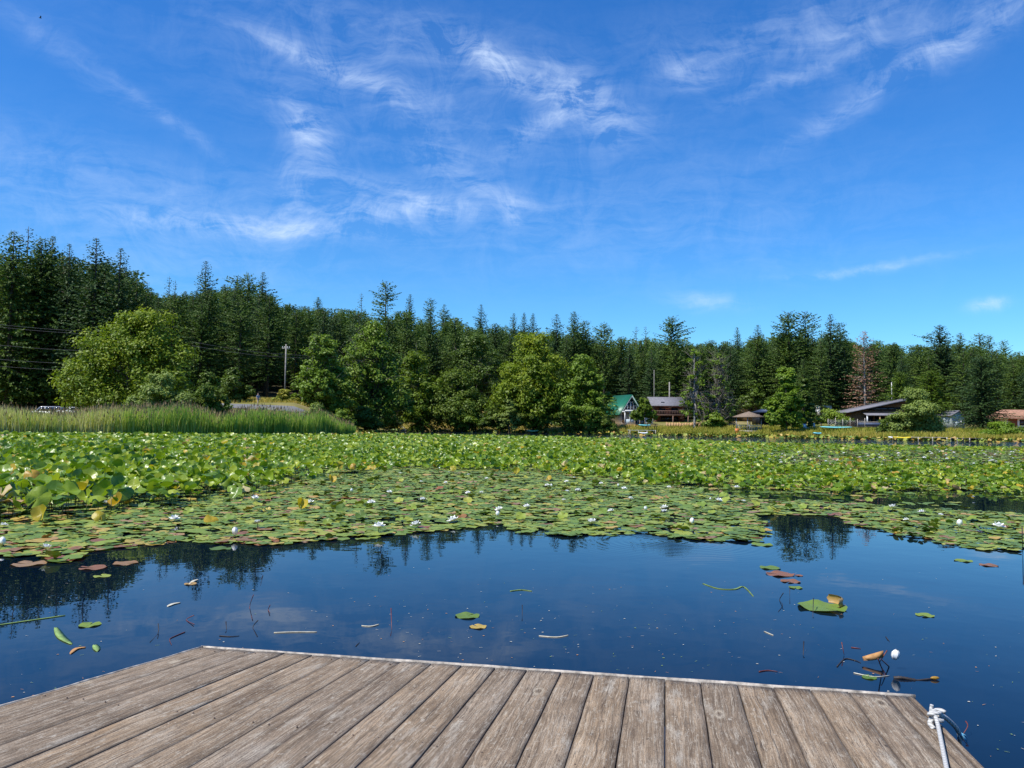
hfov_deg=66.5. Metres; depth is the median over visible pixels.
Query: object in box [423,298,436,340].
pine tree
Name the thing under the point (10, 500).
pond lily leaf
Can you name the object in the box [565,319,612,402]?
fir tree
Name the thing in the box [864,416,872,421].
window
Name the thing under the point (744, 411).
cabin
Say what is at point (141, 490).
pond lily leaf
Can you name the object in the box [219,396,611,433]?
dry grass
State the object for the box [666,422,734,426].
board fence
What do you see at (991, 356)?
fir tree
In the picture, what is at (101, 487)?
pond lily leaf
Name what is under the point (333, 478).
pond lily leaf
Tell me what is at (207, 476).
pond lily leaf
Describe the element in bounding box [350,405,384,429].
bush
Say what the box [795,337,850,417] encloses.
fir tree
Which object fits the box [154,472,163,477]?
pond lily leaf
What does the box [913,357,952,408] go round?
fir tree
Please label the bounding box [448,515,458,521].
water lily flower
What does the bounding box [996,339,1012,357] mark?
pine tree
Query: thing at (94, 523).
lily pad
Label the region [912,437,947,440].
jetty
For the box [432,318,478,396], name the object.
fir tree
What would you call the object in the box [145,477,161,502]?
pond lily leaf
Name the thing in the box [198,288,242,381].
fir tree
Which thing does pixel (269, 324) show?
fir tree
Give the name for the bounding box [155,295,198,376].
fir tree
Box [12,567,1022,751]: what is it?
floating specks
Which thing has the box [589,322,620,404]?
pine tree
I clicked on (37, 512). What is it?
pond lily leaf
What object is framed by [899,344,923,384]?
fir tree
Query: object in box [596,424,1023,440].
shore grass
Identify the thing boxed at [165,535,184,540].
lily pad
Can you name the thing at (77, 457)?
pond lily leaf
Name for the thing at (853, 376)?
fir tree
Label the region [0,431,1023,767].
water
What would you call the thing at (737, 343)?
fir tree
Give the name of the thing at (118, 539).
lily pad
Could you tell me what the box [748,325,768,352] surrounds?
fir tree
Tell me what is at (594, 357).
fir tree
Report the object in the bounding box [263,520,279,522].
lily pad
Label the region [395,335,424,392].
fir tree
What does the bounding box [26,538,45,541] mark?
lily pad
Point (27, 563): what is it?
lily pad
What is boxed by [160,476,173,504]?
pond lily leaf
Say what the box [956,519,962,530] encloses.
water lily flower
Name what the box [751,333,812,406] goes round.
fir tree
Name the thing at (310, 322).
fir tree
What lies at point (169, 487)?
pond lily leaf
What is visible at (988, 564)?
lily pad
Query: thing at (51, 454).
pond lily leaf
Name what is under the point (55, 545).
lily pad
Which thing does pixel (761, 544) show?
lily pad
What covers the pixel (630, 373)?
fir tree
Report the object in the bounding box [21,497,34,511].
pond lily leaf
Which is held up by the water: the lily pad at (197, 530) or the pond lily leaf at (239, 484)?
the lily pad at (197, 530)
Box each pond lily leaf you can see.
[0,470,15,480]
[0,473,11,480]
[0,499,23,516]
[1,457,13,464]
[4,477,15,504]
[5,490,19,515]
[11,483,22,508]
[15,479,29,506]
[17,485,26,508]
[18,487,31,508]
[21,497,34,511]
[23,470,39,484]
[25,485,51,507]
[29,458,39,465]
[30,504,45,520]
[31,473,51,485]
[35,462,51,473]
[36,463,51,470]
[36,480,48,486]
[45,452,58,457]
[45,480,62,512]
[48,472,59,503]
[50,463,67,471]
[50,492,69,512]
[50,494,74,513]
[56,481,80,517]
[58,465,74,472]
[59,453,65,459]
[64,480,79,512]
[67,451,79,459]
[68,469,82,479]
[70,458,84,464]
[70,462,83,470]
[73,456,85,462]
[76,479,88,506]
[77,488,89,512]
[81,464,96,470]
[82,468,97,480]
[84,455,94,460]
[84,494,102,507]
[89,495,107,510]
[91,456,105,461]
[91,460,106,467]
[91,511,105,521]
[92,480,112,509]
[96,473,112,477]
[99,467,111,472]
[106,489,118,511]
[107,480,121,496]
[107,492,121,510]
[109,459,124,470]
[111,475,127,506]
[113,487,134,504]
[117,466,126,473]
[127,479,139,503]
[130,457,141,465]
[130,467,143,477]
[134,488,147,502]
[140,481,146,494]
[141,469,151,475]
[145,474,160,479]
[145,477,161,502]
[146,481,161,491]
[146,492,160,496]
[149,492,160,504]
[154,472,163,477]
[155,468,166,474]
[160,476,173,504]
[161,493,179,503]
[165,482,177,497]
[174,475,187,497]
[175,471,187,474]
[187,455,199,461]
[187,468,200,475]
[200,475,212,495]
[202,478,217,495]
[203,514,218,524]
[204,464,215,468]
[219,476,232,492]
[231,479,242,487]
[234,469,246,475]
[298,498,307,508]
[329,474,336,482]
[337,463,342,474]
[350,463,355,473]
[514,467,519,475]
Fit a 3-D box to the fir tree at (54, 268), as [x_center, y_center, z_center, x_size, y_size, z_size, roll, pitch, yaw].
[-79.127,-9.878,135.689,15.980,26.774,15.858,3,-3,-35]
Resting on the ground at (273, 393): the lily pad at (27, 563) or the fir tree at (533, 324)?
the fir tree at (533, 324)
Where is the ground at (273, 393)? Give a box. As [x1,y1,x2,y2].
[0,376,988,434]
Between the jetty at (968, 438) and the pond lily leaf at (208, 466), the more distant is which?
the jetty at (968, 438)
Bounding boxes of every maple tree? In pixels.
[47,304,204,412]
[483,330,571,432]
[545,354,618,433]
[762,366,809,431]
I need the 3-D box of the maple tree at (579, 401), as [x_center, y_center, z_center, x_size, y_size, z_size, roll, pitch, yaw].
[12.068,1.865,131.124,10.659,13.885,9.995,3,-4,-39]
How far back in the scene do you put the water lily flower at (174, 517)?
12.85 m
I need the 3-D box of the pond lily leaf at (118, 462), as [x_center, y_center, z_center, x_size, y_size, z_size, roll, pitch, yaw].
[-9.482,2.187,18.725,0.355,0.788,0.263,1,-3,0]
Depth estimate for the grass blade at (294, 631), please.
6.28 m
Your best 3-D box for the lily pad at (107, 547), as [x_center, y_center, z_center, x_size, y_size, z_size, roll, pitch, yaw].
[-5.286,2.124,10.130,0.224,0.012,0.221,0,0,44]
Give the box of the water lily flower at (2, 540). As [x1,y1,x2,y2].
[0,537,5,544]
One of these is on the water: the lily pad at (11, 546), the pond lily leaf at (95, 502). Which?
the lily pad at (11, 546)
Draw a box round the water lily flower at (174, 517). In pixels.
[169,514,179,519]
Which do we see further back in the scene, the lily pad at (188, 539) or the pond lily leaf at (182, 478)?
the pond lily leaf at (182, 478)
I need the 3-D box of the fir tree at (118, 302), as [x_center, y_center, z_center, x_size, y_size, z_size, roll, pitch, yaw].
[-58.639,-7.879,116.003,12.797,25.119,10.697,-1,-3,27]
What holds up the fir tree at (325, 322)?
on the ground at (273, 393)
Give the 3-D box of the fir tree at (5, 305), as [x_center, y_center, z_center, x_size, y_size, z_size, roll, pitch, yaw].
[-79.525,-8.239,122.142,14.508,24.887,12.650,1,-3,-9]
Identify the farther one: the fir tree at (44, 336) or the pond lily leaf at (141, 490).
the fir tree at (44, 336)
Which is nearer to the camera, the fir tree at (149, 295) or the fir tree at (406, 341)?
the fir tree at (149, 295)
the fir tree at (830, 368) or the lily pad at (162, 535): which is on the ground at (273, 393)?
the fir tree at (830, 368)
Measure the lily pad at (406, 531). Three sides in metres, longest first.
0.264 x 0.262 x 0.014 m
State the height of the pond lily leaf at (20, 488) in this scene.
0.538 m
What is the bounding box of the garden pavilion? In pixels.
[733,411,763,431]
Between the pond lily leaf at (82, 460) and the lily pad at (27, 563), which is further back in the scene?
the pond lily leaf at (82, 460)
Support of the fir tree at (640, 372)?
on the ground at (273, 393)
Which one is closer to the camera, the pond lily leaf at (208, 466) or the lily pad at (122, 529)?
the lily pad at (122, 529)
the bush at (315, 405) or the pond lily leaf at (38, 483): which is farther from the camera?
the bush at (315, 405)
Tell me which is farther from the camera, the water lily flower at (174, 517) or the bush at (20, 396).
the bush at (20, 396)
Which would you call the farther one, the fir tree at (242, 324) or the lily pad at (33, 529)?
the fir tree at (242, 324)
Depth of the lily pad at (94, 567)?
8.88 m
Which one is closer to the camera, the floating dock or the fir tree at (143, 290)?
the floating dock
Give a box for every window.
[661,416,678,420]
[671,408,678,413]
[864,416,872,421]
[875,416,884,421]
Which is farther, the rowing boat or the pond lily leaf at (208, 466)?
the rowing boat
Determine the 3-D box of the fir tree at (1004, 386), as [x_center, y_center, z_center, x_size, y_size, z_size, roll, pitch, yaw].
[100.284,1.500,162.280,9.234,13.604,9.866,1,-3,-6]
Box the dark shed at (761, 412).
[752,409,768,424]
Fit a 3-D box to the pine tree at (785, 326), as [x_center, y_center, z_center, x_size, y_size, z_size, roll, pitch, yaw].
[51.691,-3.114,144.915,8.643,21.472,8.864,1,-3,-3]
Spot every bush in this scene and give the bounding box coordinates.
[0,360,43,406]
[33,377,61,405]
[122,371,199,409]
[187,371,233,414]
[212,367,255,400]
[271,389,299,401]
[303,402,330,416]
[332,408,355,423]
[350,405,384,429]
[379,410,402,428]
[410,422,438,430]
[446,408,488,430]
[448,404,474,431]
[477,409,509,430]
[493,398,525,432]
[513,407,548,432]
[542,405,585,432]
[578,411,612,428]
[594,414,616,432]
[702,412,726,427]
[813,408,854,425]
[874,418,890,432]
[976,420,1023,434]
[1017,425,1023,432]
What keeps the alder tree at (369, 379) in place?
on the ground at (273, 393)
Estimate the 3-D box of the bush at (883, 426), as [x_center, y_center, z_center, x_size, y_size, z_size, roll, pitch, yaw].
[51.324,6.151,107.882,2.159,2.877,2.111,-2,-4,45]
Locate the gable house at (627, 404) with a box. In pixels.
[606,395,652,425]
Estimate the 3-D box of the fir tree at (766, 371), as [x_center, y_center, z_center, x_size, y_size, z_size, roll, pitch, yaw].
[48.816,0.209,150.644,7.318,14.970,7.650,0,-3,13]
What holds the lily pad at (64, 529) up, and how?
on the water
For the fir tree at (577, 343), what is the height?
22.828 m
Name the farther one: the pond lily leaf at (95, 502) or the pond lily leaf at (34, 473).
the pond lily leaf at (34, 473)
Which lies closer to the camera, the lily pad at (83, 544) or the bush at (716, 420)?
the lily pad at (83, 544)
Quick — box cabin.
[736,401,754,420]
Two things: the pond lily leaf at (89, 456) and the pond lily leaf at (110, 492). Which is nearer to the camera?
the pond lily leaf at (110, 492)
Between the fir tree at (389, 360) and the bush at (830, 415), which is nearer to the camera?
the bush at (830, 415)
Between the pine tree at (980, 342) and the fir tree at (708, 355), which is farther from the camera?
the pine tree at (980, 342)
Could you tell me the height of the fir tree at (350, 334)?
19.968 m
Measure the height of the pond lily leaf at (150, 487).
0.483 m
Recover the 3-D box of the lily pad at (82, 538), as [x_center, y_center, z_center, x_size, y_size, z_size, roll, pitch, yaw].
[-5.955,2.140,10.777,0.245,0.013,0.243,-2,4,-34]
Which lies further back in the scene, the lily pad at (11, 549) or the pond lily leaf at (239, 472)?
the pond lily leaf at (239, 472)
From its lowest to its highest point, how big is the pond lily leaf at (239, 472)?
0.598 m
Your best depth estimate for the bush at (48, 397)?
118.56 m
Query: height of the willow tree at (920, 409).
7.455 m
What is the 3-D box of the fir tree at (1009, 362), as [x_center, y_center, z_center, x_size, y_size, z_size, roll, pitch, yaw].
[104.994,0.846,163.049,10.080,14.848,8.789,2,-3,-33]
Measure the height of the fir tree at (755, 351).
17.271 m
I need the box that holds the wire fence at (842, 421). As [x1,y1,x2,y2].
[828,418,864,427]
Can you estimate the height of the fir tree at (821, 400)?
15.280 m
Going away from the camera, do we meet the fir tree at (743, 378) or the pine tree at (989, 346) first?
the fir tree at (743, 378)
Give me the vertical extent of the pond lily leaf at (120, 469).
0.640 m
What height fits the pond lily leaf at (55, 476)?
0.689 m
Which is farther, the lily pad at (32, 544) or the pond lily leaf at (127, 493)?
the pond lily leaf at (127, 493)
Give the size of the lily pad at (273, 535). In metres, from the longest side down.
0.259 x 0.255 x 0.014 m
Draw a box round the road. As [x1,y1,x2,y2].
[222,403,306,414]
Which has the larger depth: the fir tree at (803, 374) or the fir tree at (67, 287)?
the fir tree at (803, 374)
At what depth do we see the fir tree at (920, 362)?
147.48 m
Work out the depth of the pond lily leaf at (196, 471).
18.71 m
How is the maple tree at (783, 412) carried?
on the ground at (273, 393)
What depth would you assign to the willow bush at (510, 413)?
130.53 m
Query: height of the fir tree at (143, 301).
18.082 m
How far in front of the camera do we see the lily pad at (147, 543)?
10.54 m
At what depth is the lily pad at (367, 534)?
11.60 m
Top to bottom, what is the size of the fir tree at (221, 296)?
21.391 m
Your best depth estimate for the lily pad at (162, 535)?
11.21 m
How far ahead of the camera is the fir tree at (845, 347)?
145.85 m
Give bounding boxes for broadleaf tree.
[629,397,658,423]
[737,383,771,410]
[796,378,816,427]
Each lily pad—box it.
[0,548,19,551]
[3,535,23,537]
[5,545,21,547]
[8,532,26,536]
[10,560,46,566]
[11,553,32,555]
[20,547,43,550]
[21,551,40,554]
[23,543,43,545]
[26,528,45,531]
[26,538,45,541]
[40,537,57,540]
[45,555,65,559]
[46,559,67,561]
[50,544,65,548]
[51,539,68,541]
[52,549,72,552]
[57,528,78,531]
[57,555,82,559]
[67,540,84,542]
[67,546,82,549]
[70,536,89,540]
[74,543,87,545]
[78,621,101,627]
[79,565,106,569]
[86,522,103,524]
[86,545,108,547]
[90,538,107,541]
[92,540,114,544]
[93,574,110,577]
[96,535,116,539]
[96,546,113,549]
[107,538,127,542]
[113,528,133,530]
[113,560,137,564]
[125,539,145,543]
[144,541,165,544]
[155,533,172,536]
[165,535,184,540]
[175,538,194,540]
[185,528,204,532]
[196,535,211,537]
[210,546,231,549]
[236,537,256,540]
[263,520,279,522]
[266,533,283,536]
[317,530,335,533]
[362,532,378,535]
[396,529,412,532]
[445,524,459,526]
[456,612,479,618]
[470,624,485,628]
[645,527,661,530]
[674,531,692,534]
[715,527,732,531]
[720,536,738,538]
[724,531,741,533]
[751,542,772,545]
[760,565,778,569]
[766,570,793,575]
[781,579,800,582]
[797,594,846,611]
[915,613,934,616]
[954,559,972,561]
[979,563,998,566]
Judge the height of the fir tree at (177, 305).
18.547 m
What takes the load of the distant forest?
on the ground at (273, 393)
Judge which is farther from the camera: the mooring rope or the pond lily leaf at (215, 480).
the pond lily leaf at (215, 480)
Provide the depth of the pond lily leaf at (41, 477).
14.51 m
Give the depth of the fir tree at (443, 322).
205.91 m
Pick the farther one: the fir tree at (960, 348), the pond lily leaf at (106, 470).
the fir tree at (960, 348)
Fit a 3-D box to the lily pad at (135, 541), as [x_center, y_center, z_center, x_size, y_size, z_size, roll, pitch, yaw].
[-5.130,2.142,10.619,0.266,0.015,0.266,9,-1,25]
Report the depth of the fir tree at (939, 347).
149.74 m
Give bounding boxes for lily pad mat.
[0,428,1023,562]
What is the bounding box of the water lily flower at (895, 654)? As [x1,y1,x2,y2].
[891,649,899,659]
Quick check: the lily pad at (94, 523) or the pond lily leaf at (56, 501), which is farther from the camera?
the pond lily leaf at (56, 501)
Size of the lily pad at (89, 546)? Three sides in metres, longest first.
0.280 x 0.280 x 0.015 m
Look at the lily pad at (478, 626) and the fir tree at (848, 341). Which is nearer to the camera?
the lily pad at (478, 626)
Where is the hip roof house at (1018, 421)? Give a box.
[986,410,1023,427]
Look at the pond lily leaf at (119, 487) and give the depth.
15.01 m
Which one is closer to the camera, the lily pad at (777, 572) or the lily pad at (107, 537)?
the lily pad at (777, 572)
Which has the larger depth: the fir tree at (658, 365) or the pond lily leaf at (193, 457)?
the fir tree at (658, 365)
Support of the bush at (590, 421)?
on the ground at (273, 393)
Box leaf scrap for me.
[862,674,876,678]
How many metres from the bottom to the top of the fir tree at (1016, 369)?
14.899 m
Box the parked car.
[31,406,64,413]
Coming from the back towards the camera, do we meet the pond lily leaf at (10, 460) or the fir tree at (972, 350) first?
the fir tree at (972, 350)
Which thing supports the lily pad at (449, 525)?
on the lily pad mat
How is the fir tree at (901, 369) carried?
on the ground at (273, 393)
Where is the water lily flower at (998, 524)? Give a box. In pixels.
[990,521,1006,527]
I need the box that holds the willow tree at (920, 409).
[886,387,946,432]
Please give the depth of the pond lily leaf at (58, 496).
13.18 m
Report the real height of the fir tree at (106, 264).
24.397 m
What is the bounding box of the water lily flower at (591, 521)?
[587,518,597,523]
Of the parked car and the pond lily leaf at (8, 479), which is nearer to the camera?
the pond lily leaf at (8, 479)
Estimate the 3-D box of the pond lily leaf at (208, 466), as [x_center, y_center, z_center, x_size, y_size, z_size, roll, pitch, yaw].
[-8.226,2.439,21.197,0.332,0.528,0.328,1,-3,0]
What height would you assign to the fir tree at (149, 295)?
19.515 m
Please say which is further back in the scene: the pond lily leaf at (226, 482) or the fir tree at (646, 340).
the fir tree at (646, 340)
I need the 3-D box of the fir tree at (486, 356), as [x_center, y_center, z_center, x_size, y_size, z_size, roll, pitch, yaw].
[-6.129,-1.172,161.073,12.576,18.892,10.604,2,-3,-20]
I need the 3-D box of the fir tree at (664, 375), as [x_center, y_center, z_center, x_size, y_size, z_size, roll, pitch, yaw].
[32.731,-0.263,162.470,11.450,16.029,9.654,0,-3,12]
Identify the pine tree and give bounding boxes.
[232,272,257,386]
[369,280,401,336]
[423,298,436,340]
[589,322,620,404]
[652,315,695,395]
[766,310,813,382]
[965,333,989,349]
[981,334,996,350]
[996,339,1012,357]
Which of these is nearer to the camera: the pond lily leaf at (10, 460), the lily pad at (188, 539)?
the lily pad at (188, 539)
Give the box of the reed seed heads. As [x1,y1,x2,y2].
[0,399,354,428]
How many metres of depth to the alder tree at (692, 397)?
127.87 m
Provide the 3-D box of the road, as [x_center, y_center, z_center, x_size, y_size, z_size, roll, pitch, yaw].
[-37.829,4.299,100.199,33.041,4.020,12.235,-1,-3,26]
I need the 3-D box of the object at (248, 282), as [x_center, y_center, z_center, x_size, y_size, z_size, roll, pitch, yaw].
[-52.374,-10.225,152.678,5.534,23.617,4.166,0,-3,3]
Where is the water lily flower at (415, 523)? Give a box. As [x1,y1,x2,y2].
[409,520,421,525]
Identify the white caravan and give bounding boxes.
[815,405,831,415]
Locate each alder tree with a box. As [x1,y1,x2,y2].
[290,332,355,413]
[335,320,414,429]
[387,351,447,430]
[418,367,496,431]
[447,334,502,402]
[669,349,714,427]
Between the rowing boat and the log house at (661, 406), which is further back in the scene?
the log house at (661, 406)
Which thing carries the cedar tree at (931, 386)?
on the ground at (273, 393)
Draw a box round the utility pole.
[282,344,289,388]
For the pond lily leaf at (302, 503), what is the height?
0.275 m
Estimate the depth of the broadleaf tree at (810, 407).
119.59 m
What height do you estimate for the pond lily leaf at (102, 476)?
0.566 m
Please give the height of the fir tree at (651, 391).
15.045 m
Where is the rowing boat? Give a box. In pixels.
[821,426,851,428]
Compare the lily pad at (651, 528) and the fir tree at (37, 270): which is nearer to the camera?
the lily pad at (651, 528)
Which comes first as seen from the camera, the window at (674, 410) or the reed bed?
the reed bed
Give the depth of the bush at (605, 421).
127.46 m
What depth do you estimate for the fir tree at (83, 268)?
135.95 m
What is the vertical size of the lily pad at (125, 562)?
0.019 m
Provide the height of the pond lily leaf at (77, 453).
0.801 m
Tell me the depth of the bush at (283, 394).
111.52 m
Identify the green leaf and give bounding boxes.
[54,627,72,644]
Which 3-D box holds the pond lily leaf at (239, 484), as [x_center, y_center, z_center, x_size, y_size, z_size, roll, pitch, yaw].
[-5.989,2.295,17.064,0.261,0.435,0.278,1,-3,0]
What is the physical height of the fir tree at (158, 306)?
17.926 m
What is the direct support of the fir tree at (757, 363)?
on the ground at (273, 393)
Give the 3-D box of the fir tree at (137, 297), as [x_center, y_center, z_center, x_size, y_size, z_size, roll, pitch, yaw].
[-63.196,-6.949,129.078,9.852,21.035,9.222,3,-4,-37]
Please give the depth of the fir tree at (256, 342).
133.56 m
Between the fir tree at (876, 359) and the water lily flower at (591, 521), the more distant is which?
the fir tree at (876, 359)
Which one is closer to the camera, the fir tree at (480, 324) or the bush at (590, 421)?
the bush at (590, 421)
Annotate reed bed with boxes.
[0,401,356,434]
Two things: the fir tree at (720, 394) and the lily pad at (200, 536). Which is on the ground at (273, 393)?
the fir tree at (720, 394)
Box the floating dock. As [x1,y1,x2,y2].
[0,646,983,767]
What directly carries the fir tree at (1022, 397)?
on the ground at (273, 393)
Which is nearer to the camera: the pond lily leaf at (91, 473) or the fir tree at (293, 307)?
the pond lily leaf at (91, 473)
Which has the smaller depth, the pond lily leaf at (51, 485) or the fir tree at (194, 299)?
the pond lily leaf at (51, 485)
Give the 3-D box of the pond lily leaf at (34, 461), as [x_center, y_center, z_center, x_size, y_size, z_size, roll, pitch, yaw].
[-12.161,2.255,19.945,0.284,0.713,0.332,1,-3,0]
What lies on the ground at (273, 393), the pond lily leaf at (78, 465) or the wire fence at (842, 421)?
the wire fence at (842, 421)
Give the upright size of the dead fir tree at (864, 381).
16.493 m
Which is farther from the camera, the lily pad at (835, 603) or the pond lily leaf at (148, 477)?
the pond lily leaf at (148, 477)
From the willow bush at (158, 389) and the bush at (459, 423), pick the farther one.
the bush at (459, 423)
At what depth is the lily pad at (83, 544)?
10.36 m
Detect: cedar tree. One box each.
[880,371,911,404]
[911,370,965,422]
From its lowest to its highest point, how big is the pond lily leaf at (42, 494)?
0.598 m
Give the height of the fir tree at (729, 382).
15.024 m
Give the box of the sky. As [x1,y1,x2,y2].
[0,0,1023,359]
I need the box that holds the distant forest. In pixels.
[0,259,1023,407]
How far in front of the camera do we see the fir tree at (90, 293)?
116.98 m
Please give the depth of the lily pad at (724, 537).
11.60 m
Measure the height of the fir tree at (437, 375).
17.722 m
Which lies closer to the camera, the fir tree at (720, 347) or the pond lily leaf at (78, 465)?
the pond lily leaf at (78, 465)
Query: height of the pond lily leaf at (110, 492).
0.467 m
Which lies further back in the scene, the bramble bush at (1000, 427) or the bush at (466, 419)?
the bush at (466, 419)
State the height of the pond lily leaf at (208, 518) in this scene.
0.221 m
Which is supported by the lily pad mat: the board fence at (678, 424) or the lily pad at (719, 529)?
the lily pad at (719, 529)
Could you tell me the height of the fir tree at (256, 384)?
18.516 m
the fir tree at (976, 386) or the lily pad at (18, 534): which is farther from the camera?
the fir tree at (976, 386)
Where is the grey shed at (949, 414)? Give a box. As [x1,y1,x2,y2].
[936,410,964,428]
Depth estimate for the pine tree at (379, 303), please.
201.27 m
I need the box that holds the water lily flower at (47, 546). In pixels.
[40,544,52,556]
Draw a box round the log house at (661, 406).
[647,397,688,421]
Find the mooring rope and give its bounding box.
[927,704,967,767]
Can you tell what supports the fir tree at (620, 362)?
on the ground at (273, 393)
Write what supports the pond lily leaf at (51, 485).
on the water
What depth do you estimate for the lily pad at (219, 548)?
10.29 m
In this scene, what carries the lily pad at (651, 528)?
on the lily pad mat
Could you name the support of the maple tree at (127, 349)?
on the ground at (273, 393)
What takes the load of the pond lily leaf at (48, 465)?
on the water
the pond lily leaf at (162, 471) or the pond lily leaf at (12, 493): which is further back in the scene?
the pond lily leaf at (162, 471)
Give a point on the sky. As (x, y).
(720, 166)
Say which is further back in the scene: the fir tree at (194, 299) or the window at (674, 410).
the window at (674, 410)
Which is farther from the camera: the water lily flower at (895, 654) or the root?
the water lily flower at (895, 654)
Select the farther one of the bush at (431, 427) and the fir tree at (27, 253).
the bush at (431, 427)
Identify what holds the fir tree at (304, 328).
on the ground at (273, 393)
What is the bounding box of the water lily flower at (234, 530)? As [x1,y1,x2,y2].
[232,527,237,534]
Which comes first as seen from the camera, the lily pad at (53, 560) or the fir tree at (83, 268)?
the lily pad at (53, 560)
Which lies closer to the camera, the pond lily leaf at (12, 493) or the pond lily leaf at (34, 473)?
the pond lily leaf at (12, 493)
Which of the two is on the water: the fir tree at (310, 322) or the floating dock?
the floating dock
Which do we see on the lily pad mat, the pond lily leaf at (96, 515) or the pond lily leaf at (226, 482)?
the pond lily leaf at (96, 515)
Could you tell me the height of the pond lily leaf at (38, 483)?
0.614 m
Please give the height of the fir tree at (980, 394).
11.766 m
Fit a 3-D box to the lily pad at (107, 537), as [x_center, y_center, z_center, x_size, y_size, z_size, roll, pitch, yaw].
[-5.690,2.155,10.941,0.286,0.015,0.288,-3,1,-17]
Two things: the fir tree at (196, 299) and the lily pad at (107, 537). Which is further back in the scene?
the fir tree at (196, 299)
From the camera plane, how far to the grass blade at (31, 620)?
6.55 m
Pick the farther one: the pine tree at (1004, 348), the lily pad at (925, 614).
the pine tree at (1004, 348)
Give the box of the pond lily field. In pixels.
[0,430,1023,518]
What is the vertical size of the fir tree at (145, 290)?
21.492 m
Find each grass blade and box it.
[0,615,64,624]
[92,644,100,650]
[274,631,316,632]
[702,583,752,595]
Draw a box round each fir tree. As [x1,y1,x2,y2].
[0,230,61,405]
[0,235,81,406]
[0,252,52,404]
[2,247,68,405]
[5,226,35,402]
[13,236,80,405]
[14,255,87,405]
[30,249,73,353]
[32,243,88,406]
[46,272,130,404]
[47,238,130,397]
[56,257,92,348]
[61,248,151,403]
[76,258,137,334]
[122,277,171,344]
[124,280,146,375]
[127,281,162,312]
[129,296,160,385]
[144,291,158,314]
[148,298,182,389]
[149,292,198,386]
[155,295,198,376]
[160,276,172,303]
[160,294,172,313]
[170,302,232,397]
[175,296,209,395]
[176,292,198,386]
[177,290,199,331]
[183,261,228,373]
[184,289,236,386]
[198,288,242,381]
[201,289,254,380]
[202,299,277,387]
[212,288,254,390]
[215,275,260,344]
[218,284,242,334]
[220,287,253,338]
[223,287,252,383]
[229,294,282,393]
[236,288,280,386]
[241,297,298,396]
[244,272,283,388]
[245,292,297,395]
[250,296,289,389]
[254,305,300,388]
[270,310,316,392]
[274,303,307,385]
[276,309,315,394]
[289,306,312,385]
[289,307,318,389]
[299,311,341,395]
[309,317,349,368]
[311,297,327,326]
[313,309,328,337]
[325,312,349,369]
[333,314,349,365]
[340,312,372,363]
[343,313,368,366]
[343,316,365,377]
[355,293,366,319]
[379,318,419,386]
[381,341,404,409]
[390,313,426,384]
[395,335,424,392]
[403,296,415,339]
[408,318,453,392]
[428,339,444,376]
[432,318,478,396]
[433,304,452,360]
[447,324,474,370]
[460,333,506,412]
[472,305,491,336]
[478,323,515,408]
[489,332,522,413]
[499,313,522,356]
[517,313,531,345]
[525,313,541,334]
[545,314,571,390]
[552,334,574,392]
[557,312,587,383]
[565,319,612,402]
[585,336,616,392]
[587,343,618,406]
[602,338,640,399]
[607,343,644,405]
[617,340,650,403]
[628,330,638,377]
[632,351,658,402]
[636,343,679,390]
[636,347,663,404]
[637,346,666,396]
[642,327,653,353]
[650,345,686,396]
[657,347,692,416]
[664,345,706,417]
[677,345,713,417]
[683,345,717,418]
[695,350,739,424]
[698,340,732,412]
[698,344,751,419]
[700,344,713,407]
[709,346,753,418]
[720,347,748,418]
[723,392,736,425]
[726,334,778,411]
[727,328,746,357]
[727,358,757,400]
[735,340,752,389]
[746,336,769,390]
[747,348,777,399]
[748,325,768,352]
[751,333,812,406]
[757,338,791,409]
[775,311,836,391]
[794,336,819,417]
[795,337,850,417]
[795,359,822,421]
[802,340,838,422]
[807,314,859,410]
[818,322,873,415]
[826,349,867,409]
[828,338,872,397]
[832,349,872,406]
[841,331,886,407]
[852,344,884,405]
[854,343,890,402]
[871,343,917,399]
[873,344,915,398]
[876,350,888,401]
[885,355,914,400]
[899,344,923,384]
[906,345,945,389]
[907,325,973,414]
[910,346,945,391]
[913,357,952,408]
[934,345,965,410]
[941,349,984,423]
[944,355,1022,429]
[950,333,968,412]
[951,346,1003,408]
[958,352,979,421]
[969,364,1003,417]
[983,350,1021,411]
[985,349,1012,412]
[986,362,1019,409]
[992,364,1023,409]
[999,353,1022,409]
[1001,355,1023,408]
[1004,351,1023,408]
[1010,368,1023,409]
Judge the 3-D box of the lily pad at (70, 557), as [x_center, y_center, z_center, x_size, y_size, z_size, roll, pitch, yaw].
[-5.291,2.078,9.357,0.276,0.016,0.276,-3,2,-15]
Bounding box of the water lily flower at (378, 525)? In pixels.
[372,521,385,531]
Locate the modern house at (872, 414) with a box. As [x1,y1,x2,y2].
[838,399,906,426]
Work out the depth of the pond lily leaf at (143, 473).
18.07 m
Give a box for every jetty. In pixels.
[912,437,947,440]
[951,438,982,441]
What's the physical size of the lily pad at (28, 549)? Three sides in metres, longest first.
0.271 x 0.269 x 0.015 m
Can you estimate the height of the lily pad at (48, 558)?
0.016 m
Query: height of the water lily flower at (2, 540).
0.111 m
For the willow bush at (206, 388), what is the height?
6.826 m
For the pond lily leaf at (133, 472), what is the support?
on the water
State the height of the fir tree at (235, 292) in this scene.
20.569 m
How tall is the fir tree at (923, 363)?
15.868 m
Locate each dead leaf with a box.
[70,647,85,653]
[862,651,883,660]
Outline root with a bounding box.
[893,676,933,680]
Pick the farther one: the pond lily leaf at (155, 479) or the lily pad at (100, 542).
the pond lily leaf at (155, 479)

